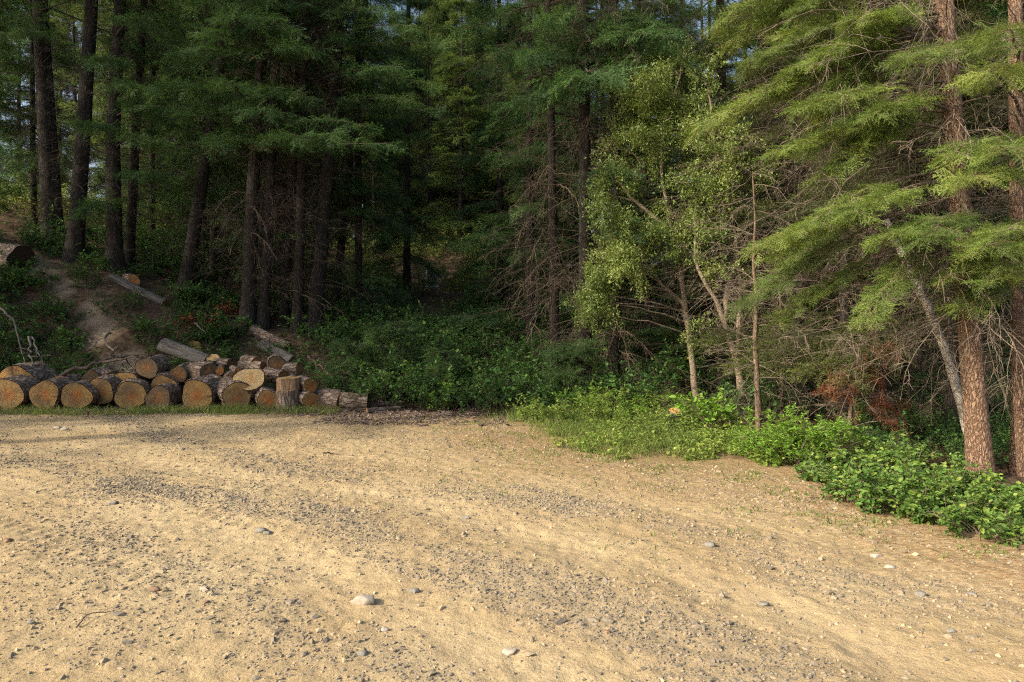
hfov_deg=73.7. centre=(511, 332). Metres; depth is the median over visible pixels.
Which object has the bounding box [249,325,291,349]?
fallen log
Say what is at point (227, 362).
log round
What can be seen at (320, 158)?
conifer tree
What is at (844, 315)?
conifer tree
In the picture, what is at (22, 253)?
fallen log
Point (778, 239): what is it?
fir tree
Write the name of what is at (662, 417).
weeds
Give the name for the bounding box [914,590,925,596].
rock
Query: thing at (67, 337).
bank shrub
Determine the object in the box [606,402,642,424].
tall weed
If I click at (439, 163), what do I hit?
conifer tree
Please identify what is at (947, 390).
fir tree
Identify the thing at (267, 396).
log round
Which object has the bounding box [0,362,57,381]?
log round
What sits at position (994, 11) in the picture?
conifer tree
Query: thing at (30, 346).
dead branch
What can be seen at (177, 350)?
fallen log
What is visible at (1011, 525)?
bramble bush
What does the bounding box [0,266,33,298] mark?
bank shrub
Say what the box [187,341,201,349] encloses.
stump
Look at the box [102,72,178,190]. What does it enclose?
conifer tree
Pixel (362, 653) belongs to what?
rock
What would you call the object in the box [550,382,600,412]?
tall weed
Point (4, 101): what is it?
conifer tree
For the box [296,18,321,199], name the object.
conifer tree
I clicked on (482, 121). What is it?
conifer tree
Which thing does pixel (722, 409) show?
leafy bush
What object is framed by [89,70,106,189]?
conifer tree
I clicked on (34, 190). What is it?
conifer tree
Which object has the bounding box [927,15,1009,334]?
conifer tree
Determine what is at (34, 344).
dead branch
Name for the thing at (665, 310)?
fir tree
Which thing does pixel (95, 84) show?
conifer tree
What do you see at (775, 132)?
fir tree
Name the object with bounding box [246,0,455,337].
conifer tree
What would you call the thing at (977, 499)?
bramble bush
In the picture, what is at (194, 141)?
conifer tree
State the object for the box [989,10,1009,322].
conifer tree
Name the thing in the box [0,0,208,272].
conifer tree
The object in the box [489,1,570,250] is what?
conifer tree
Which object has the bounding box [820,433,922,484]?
bramble bush
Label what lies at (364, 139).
conifer tree
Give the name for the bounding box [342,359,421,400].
leafy bush
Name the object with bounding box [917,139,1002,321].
conifer tree
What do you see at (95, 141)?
conifer tree
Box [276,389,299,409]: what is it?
log round
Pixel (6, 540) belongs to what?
rock
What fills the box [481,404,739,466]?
grass
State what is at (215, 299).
bank plants
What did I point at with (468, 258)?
undergrowth
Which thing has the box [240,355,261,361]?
log round
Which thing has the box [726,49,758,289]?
conifer tree
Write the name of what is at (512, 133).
conifer tree
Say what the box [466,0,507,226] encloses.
conifer tree
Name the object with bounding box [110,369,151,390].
log round
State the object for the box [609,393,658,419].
tall weed
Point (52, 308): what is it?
bank shrub
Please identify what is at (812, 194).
conifer tree
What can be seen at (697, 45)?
conifer tree
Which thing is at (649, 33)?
conifer tree
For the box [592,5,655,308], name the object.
conifer tree
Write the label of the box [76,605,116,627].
dead branch
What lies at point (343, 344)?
shrub
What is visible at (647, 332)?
fir tree
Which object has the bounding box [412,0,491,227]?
conifer tree
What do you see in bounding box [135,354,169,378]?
log round
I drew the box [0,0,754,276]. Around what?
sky
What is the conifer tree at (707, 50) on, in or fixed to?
on the ground at (846, 641)
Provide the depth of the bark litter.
12.97 m
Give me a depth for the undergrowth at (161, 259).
22.97 m
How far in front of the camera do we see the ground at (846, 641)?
4.88 m
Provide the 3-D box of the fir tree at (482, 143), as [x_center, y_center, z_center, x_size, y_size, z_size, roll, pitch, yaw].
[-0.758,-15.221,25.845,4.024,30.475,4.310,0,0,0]
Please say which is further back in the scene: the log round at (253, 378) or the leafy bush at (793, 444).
the log round at (253, 378)
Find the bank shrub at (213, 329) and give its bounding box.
[196,309,251,348]
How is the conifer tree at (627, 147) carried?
on the ground at (846, 641)
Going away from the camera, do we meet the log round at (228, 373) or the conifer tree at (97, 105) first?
the log round at (228, 373)
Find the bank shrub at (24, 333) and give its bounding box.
[0,303,52,353]
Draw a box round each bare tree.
[675,155,832,431]
[714,257,837,421]
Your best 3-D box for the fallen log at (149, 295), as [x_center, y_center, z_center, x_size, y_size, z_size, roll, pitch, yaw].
[-10.514,-1.196,19.175,1.759,0.250,0.228,25,2,5]
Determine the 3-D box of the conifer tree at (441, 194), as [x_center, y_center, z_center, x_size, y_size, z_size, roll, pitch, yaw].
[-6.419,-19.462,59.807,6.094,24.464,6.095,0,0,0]
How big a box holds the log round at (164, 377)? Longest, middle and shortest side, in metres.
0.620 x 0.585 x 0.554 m
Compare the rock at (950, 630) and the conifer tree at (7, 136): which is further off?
the conifer tree at (7, 136)
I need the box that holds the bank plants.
[0,228,324,405]
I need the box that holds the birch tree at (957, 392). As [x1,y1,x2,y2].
[794,160,994,433]
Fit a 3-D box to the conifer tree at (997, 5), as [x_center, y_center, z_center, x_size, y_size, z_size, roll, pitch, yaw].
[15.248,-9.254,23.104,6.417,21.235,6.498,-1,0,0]
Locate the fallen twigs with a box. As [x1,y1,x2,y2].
[0,250,348,407]
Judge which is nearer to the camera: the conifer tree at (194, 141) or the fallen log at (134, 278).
the fallen log at (134, 278)
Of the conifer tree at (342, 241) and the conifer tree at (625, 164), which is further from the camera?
the conifer tree at (625, 164)
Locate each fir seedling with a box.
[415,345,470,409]
[533,335,609,415]
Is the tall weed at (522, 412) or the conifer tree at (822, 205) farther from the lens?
the conifer tree at (822, 205)
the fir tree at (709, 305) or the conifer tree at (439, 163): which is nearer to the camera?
the fir tree at (709, 305)
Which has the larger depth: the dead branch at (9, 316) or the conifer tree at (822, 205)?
the conifer tree at (822, 205)
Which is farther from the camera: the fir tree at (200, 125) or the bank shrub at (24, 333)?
the fir tree at (200, 125)
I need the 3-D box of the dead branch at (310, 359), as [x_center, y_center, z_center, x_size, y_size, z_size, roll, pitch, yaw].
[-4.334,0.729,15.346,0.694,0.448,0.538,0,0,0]
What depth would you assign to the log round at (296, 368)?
15.33 m
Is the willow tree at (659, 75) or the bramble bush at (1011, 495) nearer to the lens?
the bramble bush at (1011, 495)
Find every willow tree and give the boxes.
[559,35,770,407]
[630,52,825,419]
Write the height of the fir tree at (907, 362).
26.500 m
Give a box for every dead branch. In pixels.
[0,307,25,362]
[16,336,52,370]
[31,336,43,368]
[61,345,143,375]
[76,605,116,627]
[102,332,121,355]
[102,350,145,366]
[307,355,330,375]
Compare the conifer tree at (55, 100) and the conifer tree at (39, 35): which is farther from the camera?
the conifer tree at (55, 100)
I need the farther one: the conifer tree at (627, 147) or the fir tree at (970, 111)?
the conifer tree at (627, 147)
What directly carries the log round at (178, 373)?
on the log round at (164, 377)
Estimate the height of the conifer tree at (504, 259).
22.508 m
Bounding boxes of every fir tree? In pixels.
[92,0,209,250]
[148,6,275,281]
[297,0,429,321]
[439,0,605,364]
[443,0,541,307]
[565,2,709,382]
[623,0,746,367]
[629,1,784,379]
[660,2,793,369]
[678,0,834,405]
[680,0,893,425]
[681,0,1023,478]
[703,25,851,379]
[738,0,1006,433]
[785,0,1008,409]
[789,0,1023,435]
[852,0,1023,476]
[896,0,1023,433]
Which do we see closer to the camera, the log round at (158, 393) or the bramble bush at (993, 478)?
the bramble bush at (993, 478)
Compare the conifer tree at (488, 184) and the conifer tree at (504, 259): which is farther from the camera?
the conifer tree at (488, 184)
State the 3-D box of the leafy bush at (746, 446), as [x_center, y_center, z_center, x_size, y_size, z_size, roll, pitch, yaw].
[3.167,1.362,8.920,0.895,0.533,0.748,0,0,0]
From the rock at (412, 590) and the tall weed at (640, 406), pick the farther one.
the tall weed at (640, 406)
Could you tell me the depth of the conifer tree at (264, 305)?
19.28 m
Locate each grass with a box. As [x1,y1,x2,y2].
[0,401,340,416]
[196,416,1018,560]
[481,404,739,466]
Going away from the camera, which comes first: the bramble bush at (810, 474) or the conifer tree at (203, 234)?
the bramble bush at (810, 474)
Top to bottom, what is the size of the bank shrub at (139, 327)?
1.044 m
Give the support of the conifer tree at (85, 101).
on the ground at (846, 641)
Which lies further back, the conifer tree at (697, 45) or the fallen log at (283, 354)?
the conifer tree at (697, 45)
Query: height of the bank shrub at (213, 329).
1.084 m
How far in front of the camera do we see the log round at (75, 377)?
15.11 m
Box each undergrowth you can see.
[0,173,593,317]
[1,199,423,330]
[278,274,628,413]
[552,314,1009,427]
[831,384,1009,470]
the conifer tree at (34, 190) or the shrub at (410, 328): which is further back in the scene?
the conifer tree at (34, 190)
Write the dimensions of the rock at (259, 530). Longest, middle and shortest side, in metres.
0.113 x 0.083 x 0.046 m
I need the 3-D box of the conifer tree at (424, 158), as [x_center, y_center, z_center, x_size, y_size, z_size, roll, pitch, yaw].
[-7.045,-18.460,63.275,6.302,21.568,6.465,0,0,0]
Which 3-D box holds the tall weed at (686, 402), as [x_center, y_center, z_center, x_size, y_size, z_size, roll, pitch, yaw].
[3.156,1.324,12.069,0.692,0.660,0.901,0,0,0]
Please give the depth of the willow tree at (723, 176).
12.48 m
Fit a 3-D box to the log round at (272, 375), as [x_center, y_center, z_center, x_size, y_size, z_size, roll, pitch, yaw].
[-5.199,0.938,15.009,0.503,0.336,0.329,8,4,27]
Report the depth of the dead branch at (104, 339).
16.04 m
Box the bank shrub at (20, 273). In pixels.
[4,264,59,288]
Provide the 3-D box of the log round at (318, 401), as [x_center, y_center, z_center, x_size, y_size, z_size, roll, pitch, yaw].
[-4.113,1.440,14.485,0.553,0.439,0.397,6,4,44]
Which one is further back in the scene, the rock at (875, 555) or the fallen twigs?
the fallen twigs
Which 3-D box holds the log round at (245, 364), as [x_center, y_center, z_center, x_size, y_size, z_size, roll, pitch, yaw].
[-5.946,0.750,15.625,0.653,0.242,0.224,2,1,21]
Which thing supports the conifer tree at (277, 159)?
on the ground at (846, 641)
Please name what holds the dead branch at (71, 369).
on the ground at (846, 641)
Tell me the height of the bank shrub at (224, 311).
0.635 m
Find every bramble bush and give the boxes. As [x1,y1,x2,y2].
[792,460,842,481]
[794,448,867,481]
[800,454,895,504]
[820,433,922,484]
[836,449,964,517]
[840,443,971,494]
[851,430,944,470]
[887,452,997,501]
[890,472,1004,525]
[915,494,1023,549]
[954,470,1023,509]
[969,485,1023,524]
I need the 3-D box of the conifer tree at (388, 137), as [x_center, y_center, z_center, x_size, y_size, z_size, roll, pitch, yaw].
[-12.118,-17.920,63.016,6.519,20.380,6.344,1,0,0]
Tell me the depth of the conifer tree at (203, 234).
26.12 m
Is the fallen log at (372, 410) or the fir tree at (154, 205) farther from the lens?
the fir tree at (154, 205)
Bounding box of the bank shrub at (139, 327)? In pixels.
[113,305,184,343]
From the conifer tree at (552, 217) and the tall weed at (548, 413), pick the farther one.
the conifer tree at (552, 217)
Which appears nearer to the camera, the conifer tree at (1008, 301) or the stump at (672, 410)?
the stump at (672, 410)
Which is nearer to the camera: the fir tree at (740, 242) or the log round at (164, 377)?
the log round at (164, 377)
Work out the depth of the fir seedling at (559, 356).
13.28 m
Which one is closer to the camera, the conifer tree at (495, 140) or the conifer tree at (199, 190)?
the conifer tree at (199, 190)
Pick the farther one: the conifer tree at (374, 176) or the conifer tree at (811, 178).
the conifer tree at (374, 176)
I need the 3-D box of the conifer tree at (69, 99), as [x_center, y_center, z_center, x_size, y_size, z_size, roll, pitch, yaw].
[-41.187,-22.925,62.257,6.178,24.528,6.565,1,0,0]
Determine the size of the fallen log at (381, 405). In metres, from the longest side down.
0.822 x 0.119 x 0.111 m
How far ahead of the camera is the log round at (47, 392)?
14.26 m
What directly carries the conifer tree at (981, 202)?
on the ground at (846, 641)
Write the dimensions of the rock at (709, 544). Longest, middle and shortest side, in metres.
0.090 x 0.069 x 0.049 m
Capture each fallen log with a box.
[0,243,34,269]
[108,274,167,305]
[122,273,140,284]
[157,338,209,361]
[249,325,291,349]
[256,340,297,361]
[366,406,400,412]
[369,400,402,407]
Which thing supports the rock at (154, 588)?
on the ground at (846, 641)
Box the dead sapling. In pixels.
[791,324,922,445]
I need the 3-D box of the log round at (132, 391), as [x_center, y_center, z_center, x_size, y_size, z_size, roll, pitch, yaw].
[-8.042,1.285,14.491,0.644,0.630,0.623,0,2,-20]
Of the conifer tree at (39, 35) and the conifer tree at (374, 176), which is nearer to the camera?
the conifer tree at (39, 35)
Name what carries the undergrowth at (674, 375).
on the ground at (846, 641)
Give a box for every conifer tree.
[0,0,38,185]
[0,0,61,217]
[0,0,105,225]
[0,0,149,243]
[0,0,173,263]
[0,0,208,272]
[0,1,63,184]
[0,27,21,187]
[9,18,76,190]
[18,0,98,187]
[28,1,103,196]
[35,8,92,197]
[36,0,210,267]
[59,0,193,226]
[64,3,164,190]
[65,0,200,220]
[68,0,139,191]
[89,3,123,190]
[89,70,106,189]
[92,0,286,290]
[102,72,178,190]
[109,4,200,191]
[121,4,262,259]
[126,0,228,217]
[139,0,263,248]
[144,0,411,333]
[153,0,385,330]
[167,0,374,311]
[191,0,392,334]
[196,0,374,326]
[199,6,354,262]
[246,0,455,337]
[288,11,351,226]
[292,0,431,320]
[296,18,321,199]
[306,21,353,223]
[306,108,319,197]
[318,105,371,226]
[332,0,381,227]
[337,0,414,253]
[340,38,387,232]
[361,47,411,233]
[362,0,466,291]
[382,33,414,240]
[383,0,457,231]
[391,11,426,233]
[393,0,471,247]
[400,9,451,240]
[410,0,470,233]
[410,1,472,228]
[411,98,451,227]
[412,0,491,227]
[421,0,507,248]
[435,33,487,230]
[439,33,492,231]
[440,0,493,231]
[442,0,658,373]
[455,0,506,235]
[455,3,510,227]
[465,0,533,230]
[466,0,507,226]
[470,0,601,292]
[477,0,729,391]
[488,6,578,291]
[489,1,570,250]
[491,95,516,212]
[492,0,718,393]
[492,49,543,220]
[505,0,693,334]
[508,2,599,288]
[518,99,578,258]
[543,1,635,312]
[560,64,601,282]
[563,0,729,328]
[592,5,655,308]
[606,0,757,337]
[621,0,679,290]
[637,0,827,397]
[655,0,705,275]
[659,0,750,318]
[684,0,1005,435]
[688,16,896,354]
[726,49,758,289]
[772,16,868,310]
[806,0,923,321]
[812,0,940,329]
[859,0,1009,368]
[869,0,1009,329]
[915,7,1008,337]
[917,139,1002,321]
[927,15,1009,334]
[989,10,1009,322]
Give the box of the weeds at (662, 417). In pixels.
[501,382,723,459]
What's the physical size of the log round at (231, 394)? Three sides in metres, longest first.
0.804 x 0.669 x 0.638 m
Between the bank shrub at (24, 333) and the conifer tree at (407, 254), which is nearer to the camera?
the bank shrub at (24, 333)
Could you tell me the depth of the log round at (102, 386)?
14.56 m
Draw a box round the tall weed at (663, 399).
[637,381,677,407]
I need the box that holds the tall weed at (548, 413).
[530,398,568,425]
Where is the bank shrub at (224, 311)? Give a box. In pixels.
[212,297,239,318]
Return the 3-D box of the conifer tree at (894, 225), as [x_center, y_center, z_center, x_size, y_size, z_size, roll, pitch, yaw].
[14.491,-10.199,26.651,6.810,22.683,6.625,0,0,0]
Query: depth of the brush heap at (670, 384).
13.70 m
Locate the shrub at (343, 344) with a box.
[322,335,382,390]
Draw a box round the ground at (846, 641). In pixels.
[0,201,1023,681]
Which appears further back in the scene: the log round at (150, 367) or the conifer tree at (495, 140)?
the conifer tree at (495, 140)
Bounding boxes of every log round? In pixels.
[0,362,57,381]
[0,374,38,408]
[28,377,74,408]
[50,374,81,381]
[60,380,99,407]
[79,366,112,379]
[85,374,121,404]
[97,369,117,381]
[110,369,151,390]
[113,378,149,408]
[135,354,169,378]
[144,383,181,409]
[150,371,183,398]
[168,362,189,382]
[182,375,223,408]
[187,360,217,380]
[206,354,219,364]
[208,373,222,378]
[213,357,232,367]
[215,364,224,374]
[216,376,251,407]
[221,371,236,376]
[229,365,241,371]
[232,368,265,401]
[237,360,266,369]
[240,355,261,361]
[255,386,275,408]
[263,367,288,382]
[267,354,285,369]
[276,376,299,390]
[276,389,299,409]
[282,362,303,375]
[297,375,317,392]
[298,390,319,409]
[313,387,344,408]
[316,393,324,408]
[339,392,369,410]
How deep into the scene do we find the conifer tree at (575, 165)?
24.31 m
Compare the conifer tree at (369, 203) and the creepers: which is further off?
the conifer tree at (369, 203)
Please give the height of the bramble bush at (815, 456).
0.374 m
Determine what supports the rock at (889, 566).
on the ground at (846, 641)
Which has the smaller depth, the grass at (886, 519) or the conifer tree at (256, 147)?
the grass at (886, 519)
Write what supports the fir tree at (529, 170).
on the ground at (846, 641)
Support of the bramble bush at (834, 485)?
on the ground at (846, 641)
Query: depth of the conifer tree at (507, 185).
64.06 m
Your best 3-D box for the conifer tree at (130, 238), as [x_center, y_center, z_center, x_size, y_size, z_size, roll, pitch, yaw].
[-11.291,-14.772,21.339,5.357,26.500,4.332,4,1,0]
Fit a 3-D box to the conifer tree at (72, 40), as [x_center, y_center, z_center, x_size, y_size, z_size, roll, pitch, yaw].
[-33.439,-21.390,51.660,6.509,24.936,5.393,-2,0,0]
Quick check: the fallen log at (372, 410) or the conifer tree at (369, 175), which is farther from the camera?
the conifer tree at (369, 175)
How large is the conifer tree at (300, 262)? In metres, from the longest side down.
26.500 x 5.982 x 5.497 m
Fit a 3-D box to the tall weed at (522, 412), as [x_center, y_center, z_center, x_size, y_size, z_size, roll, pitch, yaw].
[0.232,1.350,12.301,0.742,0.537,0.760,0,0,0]
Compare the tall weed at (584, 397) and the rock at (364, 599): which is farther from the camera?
the tall weed at (584, 397)
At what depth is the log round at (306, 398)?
14.07 m
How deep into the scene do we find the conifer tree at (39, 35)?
23.01 m
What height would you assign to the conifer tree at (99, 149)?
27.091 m
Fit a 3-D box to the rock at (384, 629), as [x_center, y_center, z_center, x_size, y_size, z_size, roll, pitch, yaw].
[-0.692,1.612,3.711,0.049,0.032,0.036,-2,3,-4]
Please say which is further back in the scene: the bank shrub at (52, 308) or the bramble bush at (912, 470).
the bank shrub at (52, 308)
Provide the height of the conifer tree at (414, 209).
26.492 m
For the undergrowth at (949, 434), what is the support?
on the ground at (846, 641)
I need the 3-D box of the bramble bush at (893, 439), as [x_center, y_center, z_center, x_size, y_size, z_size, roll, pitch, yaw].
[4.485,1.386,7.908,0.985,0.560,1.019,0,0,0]
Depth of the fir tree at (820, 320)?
10.48 m
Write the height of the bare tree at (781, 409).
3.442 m
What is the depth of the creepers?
9.50 m
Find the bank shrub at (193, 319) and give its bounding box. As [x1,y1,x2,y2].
[174,307,221,334]
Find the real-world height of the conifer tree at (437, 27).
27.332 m
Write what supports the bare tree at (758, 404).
on the ground at (846, 641)
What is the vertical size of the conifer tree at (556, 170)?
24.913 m
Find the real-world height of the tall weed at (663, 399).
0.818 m
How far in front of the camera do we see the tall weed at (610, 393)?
12.39 m
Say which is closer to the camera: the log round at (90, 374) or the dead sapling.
the dead sapling
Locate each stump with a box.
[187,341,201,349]
[667,407,680,422]
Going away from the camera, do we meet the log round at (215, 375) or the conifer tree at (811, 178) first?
the log round at (215, 375)
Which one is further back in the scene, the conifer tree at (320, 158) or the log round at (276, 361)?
the conifer tree at (320, 158)
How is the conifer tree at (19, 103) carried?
on the ground at (846, 641)
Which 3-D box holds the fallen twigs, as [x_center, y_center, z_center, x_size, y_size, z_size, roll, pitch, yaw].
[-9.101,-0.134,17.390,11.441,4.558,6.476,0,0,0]
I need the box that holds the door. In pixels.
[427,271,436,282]
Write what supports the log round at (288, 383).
on the log round at (289, 397)
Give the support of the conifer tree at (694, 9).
on the ground at (846, 641)
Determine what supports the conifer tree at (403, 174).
on the ground at (846, 641)
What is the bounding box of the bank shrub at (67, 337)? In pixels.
[48,326,89,350]
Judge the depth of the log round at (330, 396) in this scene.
14.20 m
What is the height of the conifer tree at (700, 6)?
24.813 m
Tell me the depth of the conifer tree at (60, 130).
55.66 m
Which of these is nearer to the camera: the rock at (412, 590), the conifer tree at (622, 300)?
the rock at (412, 590)
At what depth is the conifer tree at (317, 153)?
51.61 m
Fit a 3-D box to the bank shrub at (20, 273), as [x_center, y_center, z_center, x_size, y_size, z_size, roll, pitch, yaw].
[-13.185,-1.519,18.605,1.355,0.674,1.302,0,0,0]
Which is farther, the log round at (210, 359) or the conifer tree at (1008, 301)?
the conifer tree at (1008, 301)
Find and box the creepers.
[549,416,831,467]
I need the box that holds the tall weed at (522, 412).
[504,393,543,419]
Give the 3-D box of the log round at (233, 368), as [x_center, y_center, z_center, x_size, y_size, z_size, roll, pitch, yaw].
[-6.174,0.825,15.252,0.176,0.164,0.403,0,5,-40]
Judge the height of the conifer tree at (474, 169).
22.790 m
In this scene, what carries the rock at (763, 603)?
on the ground at (846, 641)
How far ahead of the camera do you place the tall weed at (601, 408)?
11.86 m
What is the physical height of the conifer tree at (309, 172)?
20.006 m
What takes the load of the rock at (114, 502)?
on the ground at (846, 641)
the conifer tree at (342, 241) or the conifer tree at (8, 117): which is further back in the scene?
the conifer tree at (8, 117)
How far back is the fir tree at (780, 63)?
15.40 m
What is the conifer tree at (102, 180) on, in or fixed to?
on the ground at (846, 641)
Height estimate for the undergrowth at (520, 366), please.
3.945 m
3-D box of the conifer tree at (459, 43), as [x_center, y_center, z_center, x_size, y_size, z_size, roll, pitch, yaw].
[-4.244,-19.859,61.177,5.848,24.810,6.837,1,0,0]
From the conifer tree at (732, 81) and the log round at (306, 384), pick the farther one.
the conifer tree at (732, 81)
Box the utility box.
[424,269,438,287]
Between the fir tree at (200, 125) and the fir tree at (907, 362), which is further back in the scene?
the fir tree at (200, 125)
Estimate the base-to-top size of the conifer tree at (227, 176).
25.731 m
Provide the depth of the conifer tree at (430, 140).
62.08 m
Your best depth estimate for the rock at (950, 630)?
3.65 m
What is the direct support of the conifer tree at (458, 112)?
on the ground at (846, 641)
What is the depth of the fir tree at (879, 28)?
7.46 m
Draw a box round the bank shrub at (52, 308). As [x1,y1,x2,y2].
[31,294,74,319]
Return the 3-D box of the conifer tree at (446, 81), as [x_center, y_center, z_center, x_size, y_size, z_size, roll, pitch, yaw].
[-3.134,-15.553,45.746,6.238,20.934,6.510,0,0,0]
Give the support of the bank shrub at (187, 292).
on the ground at (846, 641)
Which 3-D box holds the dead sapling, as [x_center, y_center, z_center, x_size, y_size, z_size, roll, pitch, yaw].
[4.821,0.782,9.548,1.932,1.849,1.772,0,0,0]
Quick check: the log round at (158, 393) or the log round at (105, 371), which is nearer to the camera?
the log round at (158, 393)
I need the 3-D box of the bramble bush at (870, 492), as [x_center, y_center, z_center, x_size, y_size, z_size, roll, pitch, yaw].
[3.524,1.316,6.166,1.084,0.642,1.150,0,0,0]
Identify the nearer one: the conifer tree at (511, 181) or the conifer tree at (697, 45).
the conifer tree at (697, 45)
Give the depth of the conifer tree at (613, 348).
14.40 m
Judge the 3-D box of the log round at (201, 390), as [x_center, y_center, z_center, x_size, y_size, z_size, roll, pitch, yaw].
[-6.539,1.307,14.500,0.660,0.764,0.704,0,3,-3]
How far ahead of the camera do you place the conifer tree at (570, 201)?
55.33 m
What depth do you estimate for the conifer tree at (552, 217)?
16.56 m
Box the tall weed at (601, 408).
[574,391,616,418]
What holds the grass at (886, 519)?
on the ground at (846, 641)
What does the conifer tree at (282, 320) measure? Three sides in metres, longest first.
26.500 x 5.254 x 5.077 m
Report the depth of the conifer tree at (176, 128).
39.77 m
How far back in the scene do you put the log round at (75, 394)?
14.21 m
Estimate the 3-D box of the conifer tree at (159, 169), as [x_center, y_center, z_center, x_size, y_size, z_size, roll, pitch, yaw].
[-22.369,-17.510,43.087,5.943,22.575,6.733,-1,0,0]
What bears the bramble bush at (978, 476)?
on the ground at (846, 641)
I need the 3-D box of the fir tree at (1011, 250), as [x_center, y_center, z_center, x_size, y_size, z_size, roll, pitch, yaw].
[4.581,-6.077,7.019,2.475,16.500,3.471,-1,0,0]
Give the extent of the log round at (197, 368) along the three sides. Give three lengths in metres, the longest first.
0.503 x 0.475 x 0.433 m
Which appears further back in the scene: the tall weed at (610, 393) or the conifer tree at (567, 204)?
the conifer tree at (567, 204)
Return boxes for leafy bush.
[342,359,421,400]
[423,379,459,410]
[669,387,741,428]
[726,417,776,454]
[729,402,869,465]
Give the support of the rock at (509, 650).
on the ground at (846, 641)
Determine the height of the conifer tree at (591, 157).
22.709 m
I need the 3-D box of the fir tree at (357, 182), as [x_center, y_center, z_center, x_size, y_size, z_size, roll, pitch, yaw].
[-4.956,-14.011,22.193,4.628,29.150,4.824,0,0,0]
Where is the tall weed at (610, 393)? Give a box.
[585,379,640,419]
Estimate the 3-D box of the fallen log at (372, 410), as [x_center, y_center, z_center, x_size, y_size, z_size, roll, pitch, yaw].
[-2.614,1.555,13.901,0.773,0.100,0.091,1,-1,-41]
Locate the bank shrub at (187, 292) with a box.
[175,279,212,303]
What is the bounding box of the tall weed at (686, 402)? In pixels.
[672,392,710,412]
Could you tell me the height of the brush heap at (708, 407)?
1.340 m
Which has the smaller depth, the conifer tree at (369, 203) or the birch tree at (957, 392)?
the birch tree at (957, 392)
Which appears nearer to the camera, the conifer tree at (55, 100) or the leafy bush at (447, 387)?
the leafy bush at (447, 387)
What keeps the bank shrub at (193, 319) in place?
on the ground at (846, 641)
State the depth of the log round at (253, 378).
14.47 m
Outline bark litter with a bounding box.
[0,401,534,426]
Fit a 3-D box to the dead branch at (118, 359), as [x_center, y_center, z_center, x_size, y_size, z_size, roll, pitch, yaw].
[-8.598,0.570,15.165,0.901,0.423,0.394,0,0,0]
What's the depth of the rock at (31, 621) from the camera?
3.75 m
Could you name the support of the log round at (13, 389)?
on the ground at (846, 641)
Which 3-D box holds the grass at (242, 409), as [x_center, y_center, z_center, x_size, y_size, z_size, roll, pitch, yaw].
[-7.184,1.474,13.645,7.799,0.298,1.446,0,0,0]
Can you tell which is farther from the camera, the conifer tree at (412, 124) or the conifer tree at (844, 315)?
the conifer tree at (412, 124)
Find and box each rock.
[3,538,12,542]
[27,619,34,623]
[108,500,118,504]
[149,586,159,591]
[254,527,267,532]
[350,594,373,605]
[357,650,367,655]
[381,626,388,631]
[408,588,419,592]
[502,647,516,654]
[703,541,714,546]
[758,601,769,605]
[870,553,881,557]
[884,564,895,568]
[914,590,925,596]
[946,628,955,632]
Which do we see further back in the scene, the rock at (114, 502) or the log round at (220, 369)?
the log round at (220, 369)
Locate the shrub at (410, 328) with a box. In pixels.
[345,314,429,401]
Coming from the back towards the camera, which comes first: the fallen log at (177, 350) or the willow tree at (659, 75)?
the fallen log at (177, 350)
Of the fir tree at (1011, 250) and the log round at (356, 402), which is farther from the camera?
the log round at (356, 402)

